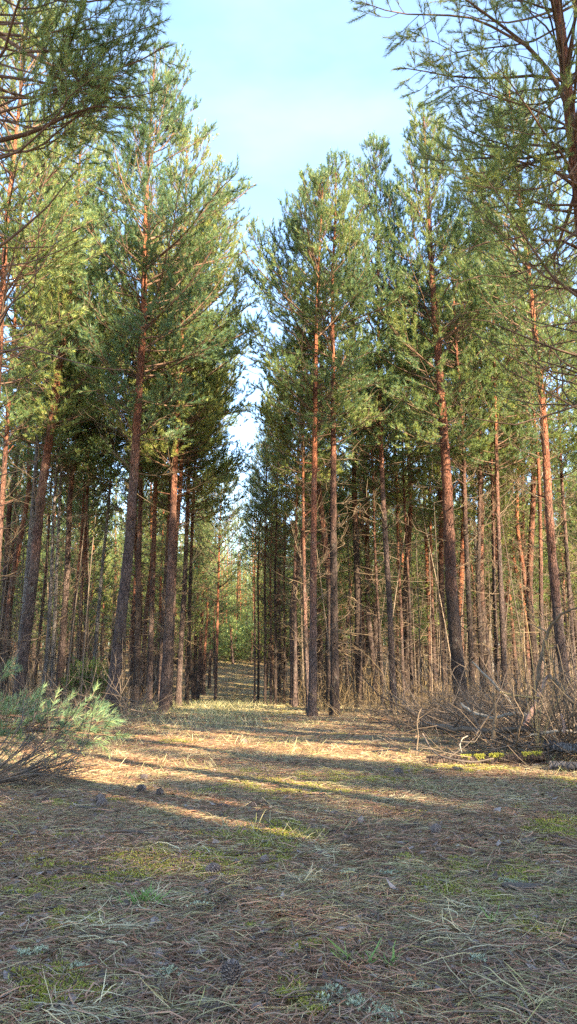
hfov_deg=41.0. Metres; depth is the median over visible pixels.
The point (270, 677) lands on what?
pine tree
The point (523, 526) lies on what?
pine tree
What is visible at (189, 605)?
pine tree
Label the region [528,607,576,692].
leaning branch
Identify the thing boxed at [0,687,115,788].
bare shrub
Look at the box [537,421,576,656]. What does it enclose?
pine tree
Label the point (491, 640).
pine tree
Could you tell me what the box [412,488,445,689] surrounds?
pine tree
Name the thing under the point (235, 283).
pine tree
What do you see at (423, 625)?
pine tree
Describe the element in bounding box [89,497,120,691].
pine tree
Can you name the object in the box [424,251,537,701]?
pine tree
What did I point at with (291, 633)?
pine tree
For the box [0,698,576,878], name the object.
thin grass
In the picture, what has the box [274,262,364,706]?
pine tree
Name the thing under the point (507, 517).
pine tree
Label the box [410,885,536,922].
straw tuft
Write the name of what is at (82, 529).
pine tree
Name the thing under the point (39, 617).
pine tree
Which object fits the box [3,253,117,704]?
pine tree
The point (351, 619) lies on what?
pine tree
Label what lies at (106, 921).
straw tuft
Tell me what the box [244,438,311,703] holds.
pine tree
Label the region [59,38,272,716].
pine tree
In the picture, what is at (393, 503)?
pine tree
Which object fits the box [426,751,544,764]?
fallen log
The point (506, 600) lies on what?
pine tree
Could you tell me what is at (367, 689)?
undergrowth
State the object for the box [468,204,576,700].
pine tree
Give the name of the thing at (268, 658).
pine tree
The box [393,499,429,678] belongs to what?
pine tree
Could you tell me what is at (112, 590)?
pine tree
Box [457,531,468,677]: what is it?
pine tree
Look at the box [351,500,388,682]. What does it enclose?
pine tree
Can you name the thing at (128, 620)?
pine tree
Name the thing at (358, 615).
pine tree
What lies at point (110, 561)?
pine tree
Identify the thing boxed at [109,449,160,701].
pine tree
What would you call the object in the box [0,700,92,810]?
thin twig
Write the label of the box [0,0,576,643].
sky
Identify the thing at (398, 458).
pine tree
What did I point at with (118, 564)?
pine tree
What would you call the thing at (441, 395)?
pine tree
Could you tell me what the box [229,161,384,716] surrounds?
pine tree
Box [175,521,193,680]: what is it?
pine tree
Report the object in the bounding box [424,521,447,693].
pine tree
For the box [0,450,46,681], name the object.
pine tree
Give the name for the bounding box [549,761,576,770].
fallen log
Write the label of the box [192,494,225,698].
pine tree
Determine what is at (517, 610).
pine tree
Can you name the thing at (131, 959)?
bark crumbs
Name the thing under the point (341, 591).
pine tree
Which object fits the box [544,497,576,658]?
pine tree
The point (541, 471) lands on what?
pine tree
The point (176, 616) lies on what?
pine tree
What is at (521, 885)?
bark piece
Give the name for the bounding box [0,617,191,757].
shrub
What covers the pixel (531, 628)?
pine tree
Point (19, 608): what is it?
pine tree
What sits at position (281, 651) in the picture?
pine tree
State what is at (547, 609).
pine tree
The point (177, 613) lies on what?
pine tree
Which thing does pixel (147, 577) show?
pine tree
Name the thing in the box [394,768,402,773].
pine cone
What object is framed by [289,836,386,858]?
straw tuft
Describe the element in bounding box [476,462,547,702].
pine tree
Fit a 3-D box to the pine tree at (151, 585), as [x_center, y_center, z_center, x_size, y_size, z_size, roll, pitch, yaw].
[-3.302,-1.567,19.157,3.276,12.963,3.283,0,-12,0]
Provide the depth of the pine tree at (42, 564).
36.05 m
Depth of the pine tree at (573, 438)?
18.90 m
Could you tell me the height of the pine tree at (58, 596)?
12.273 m
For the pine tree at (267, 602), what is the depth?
41.33 m
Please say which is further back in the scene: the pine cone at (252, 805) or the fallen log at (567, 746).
the fallen log at (567, 746)
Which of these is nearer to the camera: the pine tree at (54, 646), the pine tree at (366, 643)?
the pine tree at (54, 646)
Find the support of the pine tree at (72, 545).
on the ground at (337, 752)
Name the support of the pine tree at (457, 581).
on the ground at (337, 752)
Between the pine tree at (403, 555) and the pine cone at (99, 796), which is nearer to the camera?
the pine cone at (99, 796)
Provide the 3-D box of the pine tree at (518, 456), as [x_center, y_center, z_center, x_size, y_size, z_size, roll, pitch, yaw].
[4.944,-1.632,17.520,2.918,12.378,3.152,11,-16,-42]
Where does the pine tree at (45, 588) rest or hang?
on the ground at (337, 752)
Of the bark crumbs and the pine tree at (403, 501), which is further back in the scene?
the pine tree at (403, 501)
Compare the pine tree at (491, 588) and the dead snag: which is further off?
the pine tree at (491, 588)
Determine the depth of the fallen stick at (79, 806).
4.16 m
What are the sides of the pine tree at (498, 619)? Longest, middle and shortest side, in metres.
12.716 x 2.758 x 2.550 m
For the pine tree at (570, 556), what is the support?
on the ground at (337, 752)
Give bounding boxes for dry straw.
[0,651,576,1023]
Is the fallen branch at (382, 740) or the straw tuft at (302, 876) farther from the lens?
the fallen branch at (382, 740)
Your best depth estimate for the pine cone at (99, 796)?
4.37 m
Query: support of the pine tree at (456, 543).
on the ground at (337, 752)
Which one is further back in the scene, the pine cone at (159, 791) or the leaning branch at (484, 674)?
the leaning branch at (484, 674)
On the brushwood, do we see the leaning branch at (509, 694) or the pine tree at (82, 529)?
the leaning branch at (509, 694)
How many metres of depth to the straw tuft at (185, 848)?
3.16 m
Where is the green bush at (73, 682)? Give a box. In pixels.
[54,654,108,704]
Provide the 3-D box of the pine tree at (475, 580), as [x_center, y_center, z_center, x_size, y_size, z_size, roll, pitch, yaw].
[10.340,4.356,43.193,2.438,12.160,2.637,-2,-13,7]
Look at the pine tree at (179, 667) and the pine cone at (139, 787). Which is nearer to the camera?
the pine cone at (139, 787)
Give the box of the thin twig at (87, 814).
[2,752,141,830]
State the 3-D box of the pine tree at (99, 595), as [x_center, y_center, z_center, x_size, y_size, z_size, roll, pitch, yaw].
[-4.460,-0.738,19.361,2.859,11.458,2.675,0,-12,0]
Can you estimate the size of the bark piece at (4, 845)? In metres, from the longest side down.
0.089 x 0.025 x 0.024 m
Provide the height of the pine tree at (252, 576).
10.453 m
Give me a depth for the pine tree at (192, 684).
36.53 m
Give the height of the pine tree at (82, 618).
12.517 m
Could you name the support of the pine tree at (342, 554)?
on the ground at (337, 752)
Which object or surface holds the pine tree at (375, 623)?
on the ground at (337, 752)
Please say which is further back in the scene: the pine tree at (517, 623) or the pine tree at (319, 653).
the pine tree at (517, 623)
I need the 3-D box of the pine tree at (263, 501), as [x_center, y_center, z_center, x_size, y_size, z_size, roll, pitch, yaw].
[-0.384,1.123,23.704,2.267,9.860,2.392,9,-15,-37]
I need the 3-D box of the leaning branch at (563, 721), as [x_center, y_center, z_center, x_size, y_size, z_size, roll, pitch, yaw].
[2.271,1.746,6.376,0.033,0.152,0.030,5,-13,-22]
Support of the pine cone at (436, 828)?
on the ground at (337, 752)
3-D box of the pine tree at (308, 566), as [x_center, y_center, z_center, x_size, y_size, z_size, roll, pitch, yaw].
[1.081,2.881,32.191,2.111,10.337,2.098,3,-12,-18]
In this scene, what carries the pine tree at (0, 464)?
on the ground at (337, 752)
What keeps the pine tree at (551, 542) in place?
on the ground at (337, 752)
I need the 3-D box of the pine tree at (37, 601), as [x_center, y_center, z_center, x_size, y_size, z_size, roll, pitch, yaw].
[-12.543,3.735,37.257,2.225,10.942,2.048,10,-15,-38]
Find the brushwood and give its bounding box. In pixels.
[308,608,576,772]
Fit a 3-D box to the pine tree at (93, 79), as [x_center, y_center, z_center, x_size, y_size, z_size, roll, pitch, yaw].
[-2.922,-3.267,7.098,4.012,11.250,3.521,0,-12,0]
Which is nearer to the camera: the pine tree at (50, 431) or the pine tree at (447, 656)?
the pine tree at (50, 431)
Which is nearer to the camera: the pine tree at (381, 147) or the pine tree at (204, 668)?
the pine tree at (381, 147)
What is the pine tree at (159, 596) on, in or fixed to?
on the ground at (337, 752)
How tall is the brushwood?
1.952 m
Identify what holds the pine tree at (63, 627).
on the ground at (337, 752)
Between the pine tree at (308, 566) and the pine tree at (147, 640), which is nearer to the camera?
the pine tree at (308, 566)
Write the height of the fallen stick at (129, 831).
0.013 m
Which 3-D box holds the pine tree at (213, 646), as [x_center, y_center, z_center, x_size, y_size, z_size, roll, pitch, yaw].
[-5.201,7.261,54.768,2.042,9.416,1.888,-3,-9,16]
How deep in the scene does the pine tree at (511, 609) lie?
32.00 m
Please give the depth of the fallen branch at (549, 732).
6.79 m
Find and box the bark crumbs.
[0,716,576,1023]
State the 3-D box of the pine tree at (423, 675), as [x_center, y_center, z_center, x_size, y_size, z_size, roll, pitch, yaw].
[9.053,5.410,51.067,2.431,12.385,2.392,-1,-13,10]
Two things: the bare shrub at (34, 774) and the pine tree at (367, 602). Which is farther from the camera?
the pine tree at (367, 602)
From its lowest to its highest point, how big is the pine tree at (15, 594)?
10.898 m
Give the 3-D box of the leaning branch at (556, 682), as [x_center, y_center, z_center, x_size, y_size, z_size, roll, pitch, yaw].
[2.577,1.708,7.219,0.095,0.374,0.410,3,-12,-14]
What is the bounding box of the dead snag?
[486,682,500,738]
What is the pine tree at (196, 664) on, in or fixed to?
on the ground at (337, 752)
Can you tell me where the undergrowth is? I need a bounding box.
[0,466,576,716]
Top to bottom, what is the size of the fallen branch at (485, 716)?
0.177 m
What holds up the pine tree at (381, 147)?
on the ground at (337, 752)
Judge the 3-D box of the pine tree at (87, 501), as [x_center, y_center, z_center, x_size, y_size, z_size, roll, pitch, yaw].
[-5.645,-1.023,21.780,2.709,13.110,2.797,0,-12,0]
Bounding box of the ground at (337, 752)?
[0,645,576,1023]
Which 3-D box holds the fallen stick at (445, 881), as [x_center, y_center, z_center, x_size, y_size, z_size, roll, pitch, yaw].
[0.540,1.270,2.640,0.019,0.014,0.141,10,-15,-38]
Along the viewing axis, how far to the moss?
2.77 m
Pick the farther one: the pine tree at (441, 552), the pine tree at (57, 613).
the pine tree at (57, 613)
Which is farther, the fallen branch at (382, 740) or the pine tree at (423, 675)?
the pine tree at (423, 675)
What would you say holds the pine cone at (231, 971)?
on the ground at (337, 752)
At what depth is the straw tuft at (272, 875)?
2.75 m
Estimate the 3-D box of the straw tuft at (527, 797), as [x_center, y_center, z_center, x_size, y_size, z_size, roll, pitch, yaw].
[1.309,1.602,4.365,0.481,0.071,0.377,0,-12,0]
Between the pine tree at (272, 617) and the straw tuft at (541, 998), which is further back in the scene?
the pine tree at (272, 617)
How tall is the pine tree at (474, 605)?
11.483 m
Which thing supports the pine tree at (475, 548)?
on the ground at (337, 752)
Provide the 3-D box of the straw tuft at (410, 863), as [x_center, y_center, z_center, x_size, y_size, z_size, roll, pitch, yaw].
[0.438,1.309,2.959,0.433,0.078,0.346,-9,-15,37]
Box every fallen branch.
[366,724,434,744]
[370,741,415,752]
[408,706,433,755]
[420,714,546,741]
[422,733,493,766]
[460,702,533,718]
[529,730,576,738]
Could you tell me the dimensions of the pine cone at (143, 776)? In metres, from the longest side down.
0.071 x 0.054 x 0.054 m
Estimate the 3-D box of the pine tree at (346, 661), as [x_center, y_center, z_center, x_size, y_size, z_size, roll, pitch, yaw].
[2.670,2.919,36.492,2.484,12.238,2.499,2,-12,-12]
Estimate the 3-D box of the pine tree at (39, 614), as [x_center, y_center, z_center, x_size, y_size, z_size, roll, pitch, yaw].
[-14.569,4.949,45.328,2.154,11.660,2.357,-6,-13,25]
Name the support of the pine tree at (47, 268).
on the ground at (337, 752)
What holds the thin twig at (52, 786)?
on the ground at (337, 752)
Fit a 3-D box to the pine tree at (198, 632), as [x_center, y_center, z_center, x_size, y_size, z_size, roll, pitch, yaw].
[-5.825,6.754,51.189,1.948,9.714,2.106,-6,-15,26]
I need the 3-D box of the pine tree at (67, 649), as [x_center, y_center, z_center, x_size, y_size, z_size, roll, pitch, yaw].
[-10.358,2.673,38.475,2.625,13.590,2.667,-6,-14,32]
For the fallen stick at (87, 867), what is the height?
0.014 m
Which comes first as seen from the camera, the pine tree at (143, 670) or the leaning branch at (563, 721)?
the leaning branch at (563, 721)
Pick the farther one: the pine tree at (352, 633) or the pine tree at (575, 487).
the pine tree at (352, 633)
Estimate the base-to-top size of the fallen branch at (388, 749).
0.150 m
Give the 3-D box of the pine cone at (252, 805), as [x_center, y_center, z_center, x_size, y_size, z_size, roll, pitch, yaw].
[-0.195,1.591,4.171,0.046,0.046,0.060,42,13,37]
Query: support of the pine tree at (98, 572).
on the ground at (337, 752)
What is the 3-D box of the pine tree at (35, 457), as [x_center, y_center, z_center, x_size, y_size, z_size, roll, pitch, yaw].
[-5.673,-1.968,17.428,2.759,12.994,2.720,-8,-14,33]
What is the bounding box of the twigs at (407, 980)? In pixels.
[0,716,576,1023]
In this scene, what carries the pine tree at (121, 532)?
on the ground at (337, 752)
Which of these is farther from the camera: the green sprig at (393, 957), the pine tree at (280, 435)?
the pine tree at (280, 435)
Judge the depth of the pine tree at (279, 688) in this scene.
28.81 m
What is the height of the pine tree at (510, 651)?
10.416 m
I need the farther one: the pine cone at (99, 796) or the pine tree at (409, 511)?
the pine tree at (409, 511)
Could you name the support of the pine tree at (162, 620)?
on the ground at (337, 752)
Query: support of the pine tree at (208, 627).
on the ground at (337, 752)
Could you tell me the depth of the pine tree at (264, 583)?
24.26 m
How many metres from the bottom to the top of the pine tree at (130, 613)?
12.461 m
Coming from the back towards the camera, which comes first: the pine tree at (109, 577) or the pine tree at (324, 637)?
the pine tree at (109, 577)
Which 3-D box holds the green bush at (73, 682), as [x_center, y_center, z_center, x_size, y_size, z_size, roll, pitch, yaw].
[-4.426,3.689,16.805,1.094,1.263,1.363,11,-16,-42]
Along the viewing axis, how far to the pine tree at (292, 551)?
33.37 m
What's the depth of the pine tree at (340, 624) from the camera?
39.79 m
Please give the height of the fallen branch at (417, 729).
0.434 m
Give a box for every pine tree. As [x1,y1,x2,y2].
[0,0,122,647]
[0,0,185,445]
[0,99,94,640]
[0,103,142,714]
[0,183,105,672]
[0,321,64,704]
[0,354,43,662]
[0,380,17,577]
[0,417,51,678]
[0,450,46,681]
[0,465,40,693]
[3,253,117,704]
[3,395,84,701]
[8,249,109,706]
[11,502,48,652]
[11,514,40,675]
[13,522,48,670]
[24,484,55,696]
[26,181,139,705]
[29,523,53,677]
[30,473,76,684]
[36,439,92,686]
[36,497,72,652]
[44,524,71,665]
[45,354,124,700]
[46,449,118,667]
[52,290,126,703]
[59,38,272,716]
[59,295,160,705]
[60,486,106,684]
[67,522,104,669]
[69,462,119,670]
[81,117,272,713]
[82,211,208,705]
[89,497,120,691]
[89,532,106,661]
[98,478,123,675]
[100,413,165,702]
[104,531,130,668]
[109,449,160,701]
[109,507,125,590]
[112,223,200,707]
[115,530,148,693]
[117,487,156,677]
[120,458,179,702]
[125,210,244,708]
[127,282,229,703]
[128,482,166,698]
[131,272,262,705]
[141,477,182,698]
[142,482,180,690]
[143,527,148,683]
[146,527,188,678]
[148,318,252,704]
[173,535,187,667]
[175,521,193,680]
[176,493,209,700]
[178,498,216,699]
[179,454,252,700]
[180,548,214,693]
[187,566,216,665]
[191,607,212,655]
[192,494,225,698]
[192,535,223,695]
[194,543,224,687]
[207,557,228,678]
[217,472,278,702]
[223,440,283,702]
[227,146,419,715]
[228,387,309,704]
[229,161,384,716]
[236,412,309,704]
[238,400,306,703]
[239,321,354,712]
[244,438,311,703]
[246,358,343,706]
[253,302,330,705]
[253,533,287,693]
[256,456,301,702]
[256,572,282,689]
[259,575,285,676]
[260,515,298,694]
[273,557,287,684]
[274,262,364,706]
[280,477,309,674]
[281,514,304,684]
[281,538,293,681]
[281,551,287,678]
[289,129,452,712]
[289,430,353,700]
[289,487,337,685]
[292,469,336,697]
[293,515,324,643]
[297,387,361,663]
[298,537,345,697]
[317,262,384,706]
[322,556,346,684]
[325,345,399,702]
[326,355,416,701]
[336,349,397,702]
[336,453,363,699]
[337,433,383,701]
[337,553,362,697]
[338,92,518,712]
[342,492,374,697]
[342,531,366,695]
[346,0,576,425]
[346,299,444,705]
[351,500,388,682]
[354,508,371,683]
[358,323,432,702]
[370,288,444,701]
[373,467,410,696]
[375,432,428,696]
[377,478,418,701]
[378,509,400,679]
[389,389,458,698]
[391,476,436,702]
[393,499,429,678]
[399,220,516,708]
[400,358,466,701]
[403,357,466,700]
[409,69,576,706]
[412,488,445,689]
[415,531,427,685]
[415,545,426,679]
[423,315,501,680]
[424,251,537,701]
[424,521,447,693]
[425,474,473,691]
[430,323,545,701]
[435,609,451,683]
[443,277,521,702]
[446,487,476,647]
[447,201,574,697]
[452,462,505,684]
[455,489,491,681]
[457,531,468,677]
[459,398,529,677]
[463,503,490,664]
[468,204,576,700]
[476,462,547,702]
[476,532,496,686]
[477,507,498,653]
[484,406,555,673]
[484,463,536,697]
[484,481,511,687]
[484,482,528,674]
[484,545,517,679]
[485,466,546,690]
[492,299,574,702]
[496,506,537,676]
[498,476,544,680]
[499,414,560,675]
[507,608,520,675]
[518,254,576,699]
[525,467,563,677]
[533,444,576,676]
[533,465,552,692]
[533,521,566,673]
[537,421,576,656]
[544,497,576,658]
[552,296,576,563]
[552,424,576,607]
[553,428,576,651]
[560,477,576,615]
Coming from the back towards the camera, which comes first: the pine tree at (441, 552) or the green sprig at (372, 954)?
the pine tree at (441, 552)
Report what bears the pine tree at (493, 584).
on the ground at (337, 752)
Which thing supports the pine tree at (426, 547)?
on the ground at (337, 752)
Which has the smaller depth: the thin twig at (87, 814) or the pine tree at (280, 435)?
the thin twig at (87, 814)
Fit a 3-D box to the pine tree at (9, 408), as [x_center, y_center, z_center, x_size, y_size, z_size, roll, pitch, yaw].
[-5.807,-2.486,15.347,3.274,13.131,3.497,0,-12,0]
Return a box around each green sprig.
[328,939,362,961]
[353,938,382,962]
[371,940,400,965]
[478,901,507,922]
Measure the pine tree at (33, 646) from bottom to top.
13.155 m
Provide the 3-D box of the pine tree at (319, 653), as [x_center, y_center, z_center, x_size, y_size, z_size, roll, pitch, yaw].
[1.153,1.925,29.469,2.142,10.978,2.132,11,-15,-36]
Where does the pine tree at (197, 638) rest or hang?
on the ground at (337, 752)
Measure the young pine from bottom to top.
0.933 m
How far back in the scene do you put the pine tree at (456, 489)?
22.05 m
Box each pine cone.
[96,794,105,800]
[96,798,107,805]
[136,784,146,791]
[141,774,147,780]
[156,788,163,794]
[205,862,220,874]
[221,958,241,985]
[247,802,256,808]
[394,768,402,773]
[431,824,441,833]
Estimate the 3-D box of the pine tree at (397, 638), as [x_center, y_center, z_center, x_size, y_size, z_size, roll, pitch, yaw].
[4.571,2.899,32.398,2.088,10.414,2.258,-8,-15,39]
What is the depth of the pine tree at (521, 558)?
24.09 m
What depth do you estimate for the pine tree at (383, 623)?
39.29 m
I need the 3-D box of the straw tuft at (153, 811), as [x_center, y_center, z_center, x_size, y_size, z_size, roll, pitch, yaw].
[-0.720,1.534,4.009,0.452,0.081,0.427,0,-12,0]
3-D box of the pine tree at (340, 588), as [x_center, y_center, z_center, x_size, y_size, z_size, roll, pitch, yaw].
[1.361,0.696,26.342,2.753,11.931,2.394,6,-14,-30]
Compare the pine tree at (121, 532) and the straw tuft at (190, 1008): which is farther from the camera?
the pine tree at (121, 532)
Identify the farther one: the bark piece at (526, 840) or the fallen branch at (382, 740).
the fallen branch at (382, 740)
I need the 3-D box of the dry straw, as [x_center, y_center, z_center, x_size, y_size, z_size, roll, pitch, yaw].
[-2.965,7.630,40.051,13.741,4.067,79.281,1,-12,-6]
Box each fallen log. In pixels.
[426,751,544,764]
[542,740,576,753]
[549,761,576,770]
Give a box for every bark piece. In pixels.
[1,842,15,848]
[424,769,436,772]
[501,882,543,890]
[517,837,536,843]
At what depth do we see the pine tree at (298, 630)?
48.80 m
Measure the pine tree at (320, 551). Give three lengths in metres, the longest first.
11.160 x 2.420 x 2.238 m
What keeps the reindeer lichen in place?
on the ground at (337, 752)
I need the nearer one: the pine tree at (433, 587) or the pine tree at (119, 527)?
the pine tree at (119, 527)
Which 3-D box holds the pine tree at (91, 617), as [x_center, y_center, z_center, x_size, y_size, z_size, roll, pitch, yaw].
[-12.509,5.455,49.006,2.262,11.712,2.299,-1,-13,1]
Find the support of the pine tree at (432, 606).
on the ground at (337, 752)
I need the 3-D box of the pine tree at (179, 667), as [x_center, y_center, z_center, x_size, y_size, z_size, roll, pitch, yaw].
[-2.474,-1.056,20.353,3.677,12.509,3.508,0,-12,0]
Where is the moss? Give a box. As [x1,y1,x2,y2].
[0,732,576,1015]
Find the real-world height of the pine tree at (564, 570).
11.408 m
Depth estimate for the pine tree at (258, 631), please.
27.09 m
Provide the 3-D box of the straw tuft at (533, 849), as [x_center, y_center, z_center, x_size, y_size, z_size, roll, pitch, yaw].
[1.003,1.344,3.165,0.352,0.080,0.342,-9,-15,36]
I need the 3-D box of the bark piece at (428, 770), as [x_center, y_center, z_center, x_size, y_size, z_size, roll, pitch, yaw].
[1.063,1.947,5.803,0.037,0.026,0.134,13,-20,-28]
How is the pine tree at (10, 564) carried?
on the ground at (337, 752)
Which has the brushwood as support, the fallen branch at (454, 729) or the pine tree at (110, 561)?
the fallen branch at (454, 729)
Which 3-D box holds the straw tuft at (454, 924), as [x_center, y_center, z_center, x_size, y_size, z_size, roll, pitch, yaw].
[0.459,1.140,2.148,0.468,0.074,0.472,10,-15,-39]
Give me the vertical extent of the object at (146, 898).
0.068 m
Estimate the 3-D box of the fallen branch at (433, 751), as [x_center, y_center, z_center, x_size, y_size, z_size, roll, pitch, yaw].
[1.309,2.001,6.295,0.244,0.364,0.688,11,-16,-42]
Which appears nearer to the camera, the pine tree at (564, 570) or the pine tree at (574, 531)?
the pine tree at (574, 531)
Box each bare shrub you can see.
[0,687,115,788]
[515,569,576,751]
[529,618,576,754]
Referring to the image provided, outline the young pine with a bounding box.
[0,657,130,762]
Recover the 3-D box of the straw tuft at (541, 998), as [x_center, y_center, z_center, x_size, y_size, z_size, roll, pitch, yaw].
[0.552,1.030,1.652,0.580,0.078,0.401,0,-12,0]
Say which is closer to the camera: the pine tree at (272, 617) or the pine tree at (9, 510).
the pine tree at (9, 510)
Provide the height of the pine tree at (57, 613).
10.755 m
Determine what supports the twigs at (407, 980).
on the ground at (337, 752)
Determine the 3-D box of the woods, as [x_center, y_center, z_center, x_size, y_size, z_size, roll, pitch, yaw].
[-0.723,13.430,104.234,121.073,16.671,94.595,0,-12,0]
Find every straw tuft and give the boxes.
[0,966,176,1023]
[13,894,182,953]
[43,967,309,1023]
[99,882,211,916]
[106,836,243,861]
[112,799,177,816]
[219,862,317,880]
[264,859,361,888]
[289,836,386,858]
[339,849,451,872]
[371,790,434,803]
[388,902,556,970]
[404,961,576,1023]
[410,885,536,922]
[484,788,553,803]
[492,829,569,855]
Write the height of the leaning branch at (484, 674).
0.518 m
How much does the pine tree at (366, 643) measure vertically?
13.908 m
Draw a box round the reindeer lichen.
[14,868,531,1021]
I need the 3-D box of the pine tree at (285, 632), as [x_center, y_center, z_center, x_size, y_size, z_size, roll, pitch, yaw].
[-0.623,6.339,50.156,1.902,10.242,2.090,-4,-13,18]
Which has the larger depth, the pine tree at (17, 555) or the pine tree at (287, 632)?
the pine tree at (287, 632)
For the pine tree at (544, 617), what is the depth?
41.32 m
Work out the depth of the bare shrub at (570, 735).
6.39 m
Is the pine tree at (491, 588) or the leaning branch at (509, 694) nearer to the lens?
the leaning branch at (509, 694)
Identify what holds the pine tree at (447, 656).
on the ground at (337, 752)
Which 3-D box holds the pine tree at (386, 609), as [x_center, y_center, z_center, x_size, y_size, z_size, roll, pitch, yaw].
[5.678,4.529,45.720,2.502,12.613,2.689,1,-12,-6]
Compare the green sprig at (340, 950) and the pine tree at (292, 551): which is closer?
the green sprig at (340, 950)
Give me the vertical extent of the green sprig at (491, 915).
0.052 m
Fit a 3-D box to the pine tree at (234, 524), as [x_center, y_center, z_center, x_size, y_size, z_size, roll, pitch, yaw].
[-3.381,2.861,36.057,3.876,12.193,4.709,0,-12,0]
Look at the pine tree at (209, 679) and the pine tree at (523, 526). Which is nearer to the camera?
the pine tree at (523, 526)
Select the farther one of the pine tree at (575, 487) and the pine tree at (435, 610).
the pine tree at (435, 610)
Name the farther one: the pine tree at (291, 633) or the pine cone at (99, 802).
the pine tree at (291, 633)
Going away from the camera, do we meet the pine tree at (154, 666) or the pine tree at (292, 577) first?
the pine tree at (154, 666)
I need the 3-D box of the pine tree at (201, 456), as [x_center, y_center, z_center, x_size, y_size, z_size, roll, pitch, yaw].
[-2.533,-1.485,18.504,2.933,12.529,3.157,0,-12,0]
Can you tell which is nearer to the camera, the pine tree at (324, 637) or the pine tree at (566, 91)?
the pine tree at (566, 91)
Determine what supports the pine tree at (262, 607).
on the ground at (337, 752)
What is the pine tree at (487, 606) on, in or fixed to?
on the ground at (337, 752)
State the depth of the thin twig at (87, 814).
3.73 m
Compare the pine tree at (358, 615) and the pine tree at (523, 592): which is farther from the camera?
the pine tree at (523, 592)
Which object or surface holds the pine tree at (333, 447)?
on the ground at (337, 752)
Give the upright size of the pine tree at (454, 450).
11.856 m
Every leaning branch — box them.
[471,661,517,710]
[500,691,540,698]
[523,676,547,726]
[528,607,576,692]
[547,674,573,712]
[560,714,565,732]
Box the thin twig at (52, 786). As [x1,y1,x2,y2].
[0,730,89,820]
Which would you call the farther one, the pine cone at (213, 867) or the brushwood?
the brushwood
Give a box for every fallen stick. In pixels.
[71,865,112,873]
[77,805,110,812]
[109,830,151,834]
[432,878,459,888]
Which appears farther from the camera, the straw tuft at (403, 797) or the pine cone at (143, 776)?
the pine cone at (143, 776)
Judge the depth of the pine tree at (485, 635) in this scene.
20.94 m
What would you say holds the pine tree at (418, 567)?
on the ground at (337, 752)
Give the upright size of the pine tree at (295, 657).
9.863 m
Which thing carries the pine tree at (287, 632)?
on the ground at (337, 752)
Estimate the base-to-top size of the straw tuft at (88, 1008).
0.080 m
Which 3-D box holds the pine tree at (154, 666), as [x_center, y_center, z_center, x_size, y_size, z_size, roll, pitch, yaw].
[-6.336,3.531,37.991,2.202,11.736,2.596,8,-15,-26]
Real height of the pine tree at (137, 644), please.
12.733 m
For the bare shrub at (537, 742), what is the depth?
6.67 m
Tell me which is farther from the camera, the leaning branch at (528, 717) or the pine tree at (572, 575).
the pine tree at (572, 575)
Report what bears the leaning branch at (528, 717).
on the brushwood
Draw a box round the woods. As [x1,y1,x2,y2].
[10,508,569,671]

